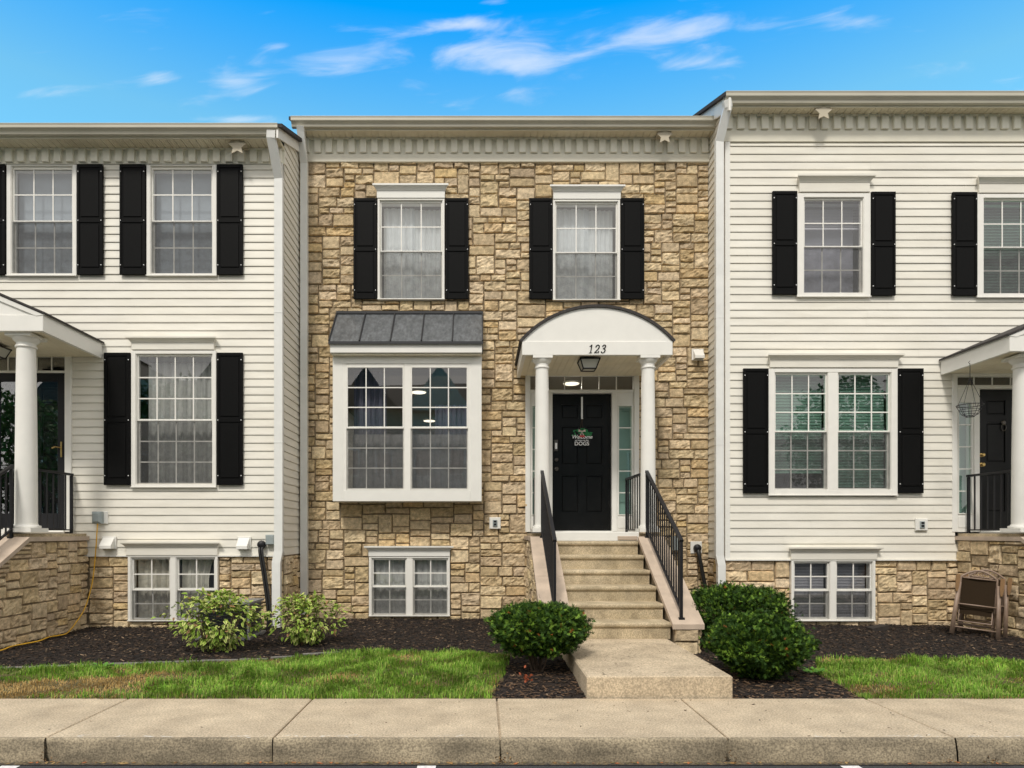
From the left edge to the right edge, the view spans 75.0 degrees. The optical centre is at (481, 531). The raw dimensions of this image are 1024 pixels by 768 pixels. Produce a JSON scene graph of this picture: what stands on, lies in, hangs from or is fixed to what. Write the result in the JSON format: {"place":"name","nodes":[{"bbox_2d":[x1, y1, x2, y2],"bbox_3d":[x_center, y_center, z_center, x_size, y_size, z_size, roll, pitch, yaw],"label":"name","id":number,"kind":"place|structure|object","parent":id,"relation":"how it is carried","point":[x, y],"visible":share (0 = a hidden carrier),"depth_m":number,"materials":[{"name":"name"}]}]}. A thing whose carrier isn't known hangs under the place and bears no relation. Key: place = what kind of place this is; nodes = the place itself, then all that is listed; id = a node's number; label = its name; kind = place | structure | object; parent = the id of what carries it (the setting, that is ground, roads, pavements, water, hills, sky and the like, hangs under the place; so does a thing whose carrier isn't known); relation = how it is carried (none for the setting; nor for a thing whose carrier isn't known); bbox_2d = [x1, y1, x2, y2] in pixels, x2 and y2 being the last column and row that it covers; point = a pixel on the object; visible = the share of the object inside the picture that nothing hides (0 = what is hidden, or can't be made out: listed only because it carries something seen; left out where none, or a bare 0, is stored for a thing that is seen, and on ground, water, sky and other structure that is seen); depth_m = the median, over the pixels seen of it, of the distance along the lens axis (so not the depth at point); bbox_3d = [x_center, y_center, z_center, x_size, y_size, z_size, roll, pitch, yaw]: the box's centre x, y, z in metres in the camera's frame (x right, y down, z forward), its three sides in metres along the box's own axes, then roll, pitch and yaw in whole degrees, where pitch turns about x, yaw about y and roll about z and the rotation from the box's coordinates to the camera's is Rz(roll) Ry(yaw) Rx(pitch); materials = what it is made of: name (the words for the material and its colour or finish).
{"place":"outdoors","nodes":[
{"label":"outdoors","id":0,"kind":"place"},
{"bbox_2d":[137,604,865,700],"bbox_3d":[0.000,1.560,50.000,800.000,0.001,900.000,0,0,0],"label":"ground","id":1,"kind":"structure","parent":0,"point":[794,604],"depth_m":13.25,"materials":[{"name":"brown soil"}]},
{"bbox_2d":[0,123,301,627],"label":"townhouse","id":2,"kind":"structure","parent":1,"relation":"on","point":[97,327],"depth_m":9.33,"materials":[{"name":"white plastic"}]},
{"bbox_2d":[1,382,57,512],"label":"door","id":3,"kind":"structure","parent":2,"relation":"in","point":[47,392],"depth_m":9.48,"materials":[{"name":"metal"}]},
{"bbox_2d":[0,373,64,528],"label":"storm door","id":4,"kind":"structure","parent":2,"relation":"in","point":[4,377],"depth_m":9.32,"materials":[{"name":"metal"}]},
{"bbox_2d":[5,165,77,276],"bbox_3d":[-6.138,-4.350,9.355,0.985,1.552,0.132,0,0,0],"label":"window","id":5,"kind":"structure","parent":2,"relation":"in","point":[13,258],"depth_m":9.32,"materials":[{"name":"plastic"}]},
{"bbox_2d":[19,174,71,272],"bbox_3d":[-6.138,-4.350,9.486,0.877,1.492,0.006,0,0,0],"label":"curtain","id":6,"kind":"object","parent":2,"relation":"attached to","point":[62,204],"visible":0.72,"depth_m":9.48,"materials":[{"name":"white fabric"}]},
{"bbox_2d":[92,511,107,523],"bbox_3d":[-5.318,-0.201,9.288,0.187,0.178,0.105,0,0,0],"label":"wall outlet","id":7,"kind":"object","parent":2,"relation":"attached to","point":[99,517],"depth_m":9.27,"materials":[{"name":"white paint"}]},
{"bbox_2d":[0,524,97,650],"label":"extension cord","id":8,"kind":"object","parent":7,"relation":"hanging from","point":[82,611],"visible":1,"depth_m":9.08,"materials":[{"name":"rubber"}]},
{"bbox_2d":[99,536,116,548],"bbox_3d":[-5.201,0.149,9.268,0.196,0.178,0.120,0,0,0],"label":"vent hood","id":9,"kind":"object","parent":2,"relation":"attached to","point":[108,542],"visible":1,"depth_m":9.27,"materials":[{"name":"white paint"}]},
{"bbox_2d":[138,559,169,617],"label":"curtain","id":10,"kind":"object","parent":2,"relation":"hanging from","point":[160,566],"visible":0.65,"depth_m":9.47,"materials":[{"name":"white fabric"}]},
{"bbox_2d":[119,541,219,620],"bbox_3d":[-4.318,0.687,9.326,1.387,1.112,0.190,0,0,0],"label":"window","id":11,"kind":"structure","parent":2,"relation":"in","point":[132,547],"depth_m":9.30,"materials":[{"name":"plastic"}]},
{"bbox_2d":[125,336,216,487],"bbox_3d":[-4.304,-1.668,9.326,1.266,2.093,0.190,0,0,0],"label":"window","id":12,"kind":"structure","parent":2,"relation":"in","point":[137,342],"depth_m":9.30,"materials":[{"name":"plastic"}]},
{"bbox_2d":[148,357,211,482],"bbox_3d":[-4.259,-1.577,9.546,1.017,1.851,0.060,0,0,0],"label":"curtain","id":13,"kind":"object","parent":2,"relation":"hanging from","point":[184,407],"visible":0.77,"depth_m":9.55,"materials":[{"name":"white fabric"}]},
{"bbox_2d":[146,165,217,276],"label":"window","id":14,"kind":"structure","parent":2,"relation":"in","point":[151,246],"depth_m":9.32,"materials":[{"name":"plastic"}]},
{"bbox_2d":[156,174,211,272],"bbox_3d":[-4.184,-4.350,9.486,0.878,1.492,0.006,0,0,0],"label":"curtain","id":15,"kind":"object","parent":2,"relation":"attached to","point":[183,212],"visible":0.8,"depth_m":9.49,"materials":[{"name":"white fabric"}]},
{"bbox_2d":[182,559,212,617],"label":"curtain","id":16,"kind":"object","parent":2,"relation":"hanging from","point":[189,567],"visible":0.69,"depth_m":9.48,"materials":[{"name":"white fabric"}]},
{"bbox_2d":[236,537,250,548],"bbox_3d":[-3.313,0.154,9.268,0.187,0.178,0.120,0,0,0],"label":"vent hood","id":17,"kind":"object","parent":2,"relation":"attached to","point":[243,542],"visible":1,"depth_m":9.26,"materials":[{"name":"white paint"}]},
{"bbox_2d":[257,540,271,628],"bbox_3d":[-3.000,0.749,9.243,0.268,1.265,0.120,0,0,25],"label":"conduit","id":18,"kind":"object","parent":2,"relation":"attached to","point":[261,544],"visible":0.91,"depth_m":9.20,"materials":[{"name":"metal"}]},
{"bbox_2d":[266,535,273,544],"bbox_3d":[-2.935,0.106,9.287,0.120,0.139,0.082,0,0,0],"label":"electrical box","id":19,"kind":"object","parent":2,"relation":"attached to","point":[269,539],"visible":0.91,"depth_m":9.25,"materials":[{"name":"grey plastic"}]},
{"bbox_2d":[289,116,716,619],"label":"townhouse","id":20,"kind":"structure","parent":1,"relation":"on","point":[508,349],"depth_m":10.20,"materials":[{"name":"beige stone"}]},
{"bbox_2d":[354,371,385,434],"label":"curtain","id":21,"kind":"object","parent":20,"relation":"hanging from","point":[375,398],"visible":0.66,"depth_m":10.15,"materials":[{"name":"grey fabric"}]},
{"bbox_2d":[384,208,414,297],"bbox_3d":[-1.281,-4.318,10.394,0.481,1.447,0.035,0,0,0],"label":"sheer curtain","id":22,"kind":"object","parent":20,"relation":"hanging from","point":[392,242],"visible":0.82,"depth_m":10.40,"materials":[{"name":"fabric"}]},
{"bbox_2d":[328,311,482,502],"bbox_3d":[-1.095,-1.912,9.996,2.241,2.922,0.716,0,0,0],"label":"bay window","id":23,"kind":"structure","parent":20,"relation":"in","point":[407,340],"depth_m":9.81,"materials":[{"name":"white paint"}]},
{"bbox_2d":[364,546,453,615],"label":"window","id":24,"kind":"structure","parent":20,"relation":"in","point":[410,586],"depth_m":10.16,"materials":[{"name":"plastic"}]},
{"bbox_2d":[353,434,466,487],"bbox_3d":[-1.079,-1.051,10.054,1.726,0.839,0.035,0,0,0],"label":"curtain","id":25,"kind":"object","parent":20,"relation":"hanging from","point":[375,459],"visible":0.76,"depth_m":10.05,"materials":[{"name":"white fabric"}]},
{"bbox_2d":[372,183,447,300],"bbox_3d":[-1.073,-4.412,10.184,1.151,1.735,0.190,0,0,0],"label":"window","id":26,"kind":"structure","parent":20,"relation":"in","point":[387,193],"depth_m":10.16,"materials":[{"name":"plastic"}]},
{"bbox_2d":[374,560,446,612],"bbox_3d":[-1.097,0.830,10.324,1.135,0.845,0.045,0,0,0],"label":"curtain","id":27,"kind":"object","parent":20,"relation":"hanging from","point":[420,566],"visible":0.78,"depth_m":10.32,"materials":[{"name":"white fabric"}]},
{"bbox_2d":[415,210,440,297],"bbox_3d":[-0.851,-4.318,10.444,0.460,1.447,0.035,0,0,0],"label":"sheer curtain","id":28,"kind":"object","parent":20,"relation":"hanging from","point":[431,241],"visible":0.84,"depth_m":10.44,"materials":[{"name":"fabric"}]},
{"bbox_2d":[435,405,466,434],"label":"curtain","id":29,"kind":"object","parent":20,"relation":"hanging from","point":[457,416],"visible":0.27,"depth_m":10.21,"materials":[{"name":"grey fabric"}]},
{"bbox_2d":[489,517,500,528],"bbox_3d":[0.209,-0.135,10.170,0.174,0.179,0.049,0,0,0],"label":"wall outlet","id":30,"kind":"object","parent":20,"relation":"attached to","point":[494,522],"depth_m":10.16,"materials":[{"name":"white paint"}]},
{"bbox_2d":[556,209,588,298],"bbox_3d":[1.413,-4.308,10.394,0.522,1.447,0.035,0,0,0],"label":"sheer curtain","id":31,"kind":"object","parent":20,"relation":"hanging from","point":[565,238],"visible":0.84,"depth_m":10.39,"materials":[{"name":"fabric"}]},
{"bbox_2d":[552,394,610,530],"bbox_3d":[1.544,-1.070,10.260,0.904,2.100,0.118,0,0,0],"label":"door","id":32,"kind":"structure","parent":20,"relation":"in","point":[581,476],"depth_m":10.27,"materials":[{"name":"wood"}]},
{"bbox_2d":[571,397,592,446],"bbox_3d":[1.543,-1.688,10.233,0.337,0.779,0.047,0,0,0],"label":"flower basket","id":33,"kind":"object","parent":32,"relation":"hanging from","point":[582,438],"visible":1,"depth_m":10.24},
{"bbox_2d":[550,184,624,301],"bbox_3d":[1.610,-4.397,10.184,1.143,1.726,0.190,0,0,0],"label":"window","id":34,"kind":"structure","parent":20,"relation":"in","point":[563,194],"depth_m":10.16,"materials":[{"name":"plastic"}]},
{"bbox_2d":[589,210,612,298],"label":"sheer curtain","id":35,"kind":"object","parent":20,"relation":"hanging from","point":[604,218],"visible":0.79,"depth_m":10.44,"materials":[{"name":"fabric"}]},
{"bbox_2d":[692,349,704,359],"bbox_3d":[3.304,-2.709,10.132,0.179,0.174,0.120,0,0,0],"label":"vent hood","id":36,"kind":"object","parent":20,"relation":"attached to","point":[697,354],"visible":1,"depth_m":10.12,"materials":[{"name":"white paint"}]},
{"bbox_2d":[690,541,707,588],"bbox_3d":[3.335,0.763,10.109,0.155,1.240,0.303,0,0,-37],"label":"conduit","id":37,"kind":"object","parent":20,"relation":"attached to","point":[695,547],"visible":0.67,"depth_m":10.09,"materials":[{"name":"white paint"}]},
{"bbox_2d":[693,91,1023,625],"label":"townhouse","id":38,"kind":"structure","parent":1,"relation":"on","point":[919,318],"depth_m":9.56,"materials":[{"name":"white plastic"}]},
{"bbox_2d":[775,375,821,472],"bbox_3d":[4.574,-1.577,9.719,0.766,1.442,0.036,0,0,0],"label":"window blind","id":39,"kind":"object","parent":38,"relation":"attached to","point":[798,426],"depth_m":9.72,"materials":[{"name":"white plastic"}]},
{"bbox_2d":[794,564,823,616],"bbox_3d":[4.732,0.835,9.719,0.507,0.830,0.036,0,0,0],"label":"window blind","id":40,"kind":"object","parent":38,"relation":"attached to","point":[814,595],"depth_m":9.72,"materials":[{"name":"white plastic"}]},
{"bbox_2d":[804,209,852,292],"bbox_3d":[5.038,-4.085,9.869,0.933,1.373,0.012,0,0,0],"label":"roller shade","id":41,"kind":"object","parent":38,"relation":"attached to","point":[831,279],"visible":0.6,"depth_m":9.87,"materials":[{"name":"white fabric"}]},
{"bbox_2d":[805,204,858,229],"bbox_3d":[5.038,-4.589,9.719,0.933,0.366,0.036,0,0,0],"label":"window blind","id":42,"kind":"object","parent":38,"relation":"attached to","point":[832,205],"depth_m":9.71,"materials":[{"name":"white plastic"}]},
{"bbox_2d":[767,353,904,495],"bbox_3d":[5.038,-1.529,9.549,1.947,2.014,0.190,0,0,0],"label":"window","id":43,"kind":"structure","parent":38,"relation":"in","point":[831,393],"depth_m":9.53,"materials":[{"name":"plastic"}]},
{"bbox_2d":[796,173,876,297],"bbox_3d":[5.045,-4.222,9.549,1.119,1.727,0.190,0,0,0],"label":"window","id":44,"kind":"structure","parent":38,"relation":"in","point":[822,187],"depth_m":9.52,"materials":[{"name":"plastic"}]},
{"bbox_2d":[789,547,883,620],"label":"window","id":45,"kind":"structure","parent":38,"relation":"in","point":[796,553],"depth_m":9.53,"materials":[{"name":"plastic"}]},
{"bbox_2d":[836,564,864,616],"bbox_3d":[5.335,0.835,9.719,0.507,0.830,0.036,0,0,0],"label":"window blind","id":46,"kind":"object","parent":38,"relation":"attached to","point":[848,583],"depth_m":9.72,"materials":[{"name":"white plastic"}]},
{"bbox_2d":[838,375,883,486],"bbox_3d":[5.483,-1.462,9.719,0.766,1.672,0.036,0,0,0],"label":"window blind","id":47,"kind":"object","parent":38,"relation":"attached to","point":[860,433],"depth_m":9.72,"materials":[{"name":"white plastic"}]},
{"bbox_2d":[915,519,927,530],"bbox_3d":[6.297,-0.105,9.528,0.172,0.172,0.049,0,0,0],"label":"wall outlet","id":48,"kind":"object","parent":38,"relation":"attached to","point":[921,524],"depth_m":9.52,"materials":[{"name":"white paint"}]},
{"bbox_2d":[956,361,983,417],"bbox_3d":[6.414,-1.876,8.750,0.310,0.742,0.310,0,0,0],"label":"hanging basket","id":49,"kind":"object","parent":38,"relation":"hanging from","point":[968,411],"visible":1,"depth_m":8.75,"materials":[{"name":"metal"}]},
{"bbox_2d":[980,390,1011,530],"bbox_3d":[7.620,-1.037,9.625,0.934,2.035,0.119,0,0,0],"label":"door","id":50,"kind":"structure","parent":38,"relation":"in","point":[995,443],"depth_m":9.63,"materials":[{"name":"black metal"}]},
{"bbox_2d":[975,175,1023,297],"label":"window","id":51,"kind":"structure","parent":38,"relation":"in","point":[988,186],"depth_m":9.52,"materials":[{"name":"plastic"}]},
{"bbox_2d":[984,205,1023,290],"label":"window blind","id":52,"kind":"object","parent":38,"relation":"attached to","point":[1004,206],"depth_m":9.72,"materials":[{"name":"white plastic"}]},
{"bbox_2d":[0,699,1023,739],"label":"sidewalk","id":53,"kind":"structure","parent":0,"point":[500,718],"depth_m":4.89,"materials":[{"name":"concrete"}]},
{"bbox_2d":[0,619,1023,699],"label":"mulch bed","id":54,"kind":"object","parent":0,"point":[567,696],"visible":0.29,"depth_m":7.53,"materials":[{"name":"soil"}]},
{"bbox_2d":[0,464,89,647],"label":"front steps","id":55,"kind":"structure","parent":54,"relation":"on","point":[43,585],"depth_m":8.37,"materials":[{"name":"stone"}]},
{"bbox_2d":[4,651,340,669],"bbox_3d":[-3.247,1.340,6.770,3.580,0.050,0.242,0,0,-15],"label":"bed edging","id":56,"kind":"object","parent":54,"relation":"on","point":[281,657],"visible":0.3,"depth_m":6.84,"materials":[{"name":"stone"}]},
{"bbox_2d":[151,587,275,652],"bbox_3d":[-2.918,0.994,7.445,1.190,0.749,1.064,0,0,39],"label":"variegated shrub","id":57,"kind":"object","parent":54,"relation":"on","point":[212,640],"visible":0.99,"depth_m":7.39,"materials":[{"name":"green plant"}]},
{"bbox_2d":[255,589,352,645],"bbox_3d":[-2.121,1.038,7.869,1.198,0.675,0.970,0,0,0],"label":"variegated shrub","id":58,"kind":"object","parent":54,"relation":"on","point":[301,635],"visible":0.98,"depth_m":7.82,"materials":[{"name":"green plant"}]},
{"bbox_2d":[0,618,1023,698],"bbox_3d":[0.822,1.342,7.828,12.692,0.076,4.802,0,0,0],"label":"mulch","id":59,"kind":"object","parent":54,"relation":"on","point":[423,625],"visible":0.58,"depth_m":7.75,"materials":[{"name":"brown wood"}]},
{"bbox_2d":[519,665,532,682],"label":"dry leaves","id":60,"kind":"object","parent":59,"relation":"on","point":[525,678],"visible":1,"depth_m":5.84,"materials":[{"name":"brown plant"}]},
{"bbox_2d":[803,666,823,674],"bbox_3d":[3.102,1.298,6.235,0.201,0.064,0.262,0,0,35],"label":"weed","id":61,"kind":"object","parent":59,"relation":"on","point":[815,670],"visible":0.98,"depth_m":6.28,"materials":[{"name":"green plant"}]},
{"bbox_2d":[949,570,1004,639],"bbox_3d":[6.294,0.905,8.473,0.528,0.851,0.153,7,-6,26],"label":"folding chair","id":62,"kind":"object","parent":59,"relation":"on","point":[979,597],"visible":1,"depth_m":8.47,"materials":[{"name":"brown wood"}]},
{"bbox_2d":[484,596,595,672],"bbox_3d":[0.547,0.992,6.427,1.101,0.747,1.146,0,0,0],"label":"evergreen shrub","id":63,"kind":"object","parent":54,"relation":"on","point":[532,631],"visible":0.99,"depth_m":6.13,"materials":[{"name":"green plant"}]},
{"bbox_2d":[524,470,704,653],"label":"front steps","id":64,"kind":"structure","parent":54,"relation":"on","point":[612,585],"depth_m":8.03,"materials":[{"name":"concrete"}]},
{"bbox_2d":[618,536,636,539],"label":"wood block","id":65,"kind":"structure","parent":64,"relation":"on","point":[627,537],"depth_m":8.89,"materials":[{"name":"wood"}]},
{"bbox_2d":[690,580,803,638],"bbox_3d":[2.976,0.966,7.684,1.434,0.812,1.098,0,0,0],"label":"evergreen shrub","id":66,"kind":"object","parent":54,"relation":"on","point":[720,599],"visible":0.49,"depth_m":7.45,"materials":[{"name":"green plant"}]},
{"bbox_2d":[698,609,822,680],"bbox_3d":[2.577,1.048,6.195,1.072,0.658,1.088,0,0,0],"label":"evergreen shrub","id":67,"kind":"object","parent":54,"relation":"on","point":[758,645],"visible":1,"depth_m":5.91,"materials":[{"name":"green plant"}]},
{"bbox_2d":[865,624,888,631],"bbox_3d":[5.376,1.320,9.060,0.220,0.120,0.160,0,0,0],"label":"splash rock","id":68,"kind":"object","parent":54,"relation":"on","point":[881,627],"visible":0.57,"depth_m":8.98,"materials":[{"name":"grey stone"}]},
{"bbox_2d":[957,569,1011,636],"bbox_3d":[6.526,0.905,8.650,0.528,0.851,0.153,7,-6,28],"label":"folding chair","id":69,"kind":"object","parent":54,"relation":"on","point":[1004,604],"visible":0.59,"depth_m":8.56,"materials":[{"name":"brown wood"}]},
{"bbox_2d":[955,470,1023,637],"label":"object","id":70,"kind":"structure","parent":54,"relation":"on","point":[1001,553],"depth_m":8.90,"materials":[{"name":"stone"}]},
{"bbox_2d":[0,645,1023,699],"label":"lawn","id":71,"kind":"structure","parent":0,"point":[293,683],"depth_m":5.90,"materials":[{"name":"plant"}]},
{"bbox_2d":[92,662,116,668],"bbox_3d":[-3.616,1.293,6.418,0.214,0.072,0.268,0,0,-44],"label":"weed","id":72,"kind":"object","parent":71,"relation":"on","point":[106,663],"visible":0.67,"depth_m":6.45,"materials":[{"name":"green plant"}]},
{"bbox_2d":[0,761,1023,767],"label":"road","id":73,"kind":"structure","parent":0,"point":[516,766],"depth_m":4.32,"materials":[{"name":"grey asphalt"}]},
{"bbox_2d":[0,766,860,767],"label":"road markings","id":74,"kind":"object","parent":73,"relation":"on","point":[432,766],"visible":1,"depth_m":4.30,"materials":[{"name":"paint"}]},
{"bbox_2d":[0,737,1023,762],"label":"curb","id":75,"kind":"structure","parent":73,"relation":"on","point":[490,749],"depth_m":4.38,"materials":[{"name":"concrete"}]},
{"bbox_2d":[0,762,1023,764],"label":"gutter grit","id":76,"kind":"object","parent":73,"relation":"on","point":[522,763],"visible":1,"depth_m":4.35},
{"bbox_2d":[0,0,1023,133],"label":"sky","id":77,"kind":"structure","parent":0,"point":[62,61],"materials":[{"name":"blue"}]},
{"bbox_2d":[560,639,731,699],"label":"walkway","id":78,"kind":"structure","parent":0,"point":[669,670],"depth_m":5.64,"materials":[{"name":"concrete"}]}
]}

